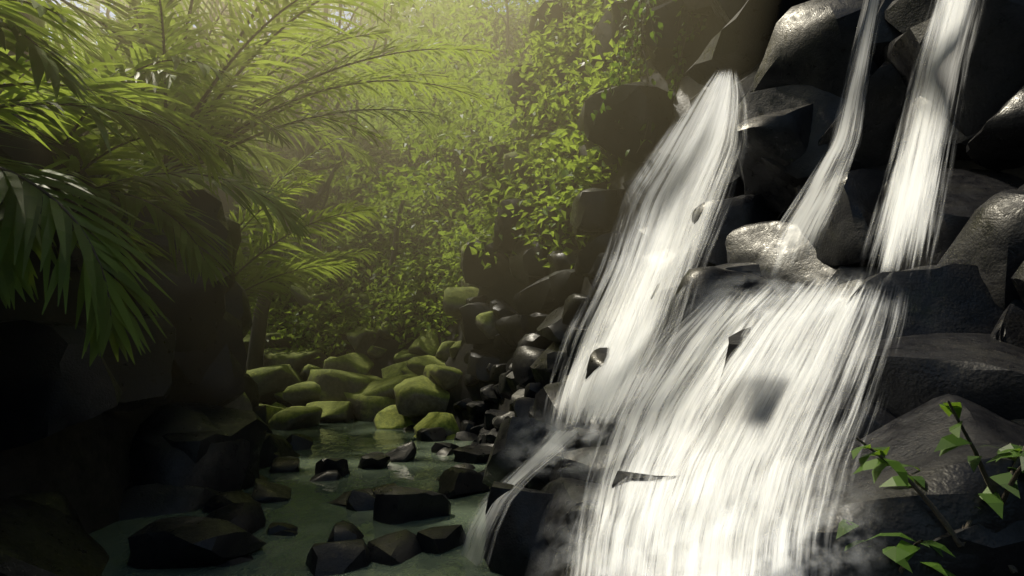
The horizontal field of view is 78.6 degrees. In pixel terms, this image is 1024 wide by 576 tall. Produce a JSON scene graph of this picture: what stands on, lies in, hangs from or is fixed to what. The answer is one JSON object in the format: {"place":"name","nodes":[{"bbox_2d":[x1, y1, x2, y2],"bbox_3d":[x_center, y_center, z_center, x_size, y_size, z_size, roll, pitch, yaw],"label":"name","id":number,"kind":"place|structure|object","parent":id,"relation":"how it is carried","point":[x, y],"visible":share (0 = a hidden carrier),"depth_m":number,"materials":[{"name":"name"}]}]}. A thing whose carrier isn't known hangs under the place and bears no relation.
{"place":"outdoors","nodes":[
{"label":"outdoors","id":0,"kind":"place"},
{"bbox_2d":[1,0,538,42],"label":"sky","id":1,"kind":"structure","parent":0,"point":[111,14],"materials":[{"name":"white"}]},
{"bbox_2d":[0,0,1023,575],"bbox_3d":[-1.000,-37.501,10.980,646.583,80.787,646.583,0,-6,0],"label":"terrain","id":2,"kind":"structure","parent":0,"point":[84,468],"depth_m":8.20,"materials":[{"name":"soil"}]},
{"bbox_2d":[89,417,503,575],"bbox_3d":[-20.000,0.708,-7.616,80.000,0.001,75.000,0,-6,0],"label":"water pool","id":3,"kind":"structure","parent":2,"relation":"on","point":[311,512],"depth_m":5.80,"materials":[{"name":"green liquid"}]},
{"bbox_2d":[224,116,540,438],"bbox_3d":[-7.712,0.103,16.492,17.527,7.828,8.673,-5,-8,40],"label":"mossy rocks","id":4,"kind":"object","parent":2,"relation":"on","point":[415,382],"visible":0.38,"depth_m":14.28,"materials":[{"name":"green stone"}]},
{"bbox_2d":[232,0,654,363],"bbox_3d":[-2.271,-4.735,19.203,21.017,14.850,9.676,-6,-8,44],"label":"slope foliage","id":5,"kind":"object","parent":2,"relation":"on","point":[592,12],"visible":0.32,"depth_m":15.94,"materials":[{"name":"green plant"}]},
{"bbox_2d":[0,0,1023,575],"bbox_3d":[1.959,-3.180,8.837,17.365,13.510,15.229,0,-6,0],"label":"cliff rocks","id":6,"kind":"object","parent":2,"relation":"on","point":[918,320],"visible":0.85,"depth_m":4.75,"materials":[{"name":"black stone"}]},
{"bbox_2d":[0,0,501,366],"bbox_3d":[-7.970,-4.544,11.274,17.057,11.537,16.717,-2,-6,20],"label":"palm fronds","id":7,"kind":"object","parent":6,"relation":"on","point":[23,216],"visible":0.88,"depth_m":5.58,"materials":[{"name":"green plant"}]},
{"bbox_2d":[0,0,1023,574],"bbox_3d":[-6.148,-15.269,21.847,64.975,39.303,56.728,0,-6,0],"label":"stems","id":8,"kind":"object","parent":6,"relation":"on","point":[453,123],"depth_m":15.82,"materials":[{"name":"green plant"}]},
{"bbox_2d":[836,402,1023,575],"bbox_3d":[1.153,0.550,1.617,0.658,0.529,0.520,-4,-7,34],"label":"leaves","id":9,"kind":"object","parent":8,"relation":"attached to","point":[902,553],"visible":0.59,"depth_m":1.56,"materials":[{"name":"green plant"}]},
{"bbox_2d":[491,0,958,575],"bbox_3d":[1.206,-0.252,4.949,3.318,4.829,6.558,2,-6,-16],"label":"waterfall","id":10,"kind":"structure","parent":6,"relation":"on","point":[597,392],"depth_m":5.23,"materials":[{"name":"white liquid"}]}
]}

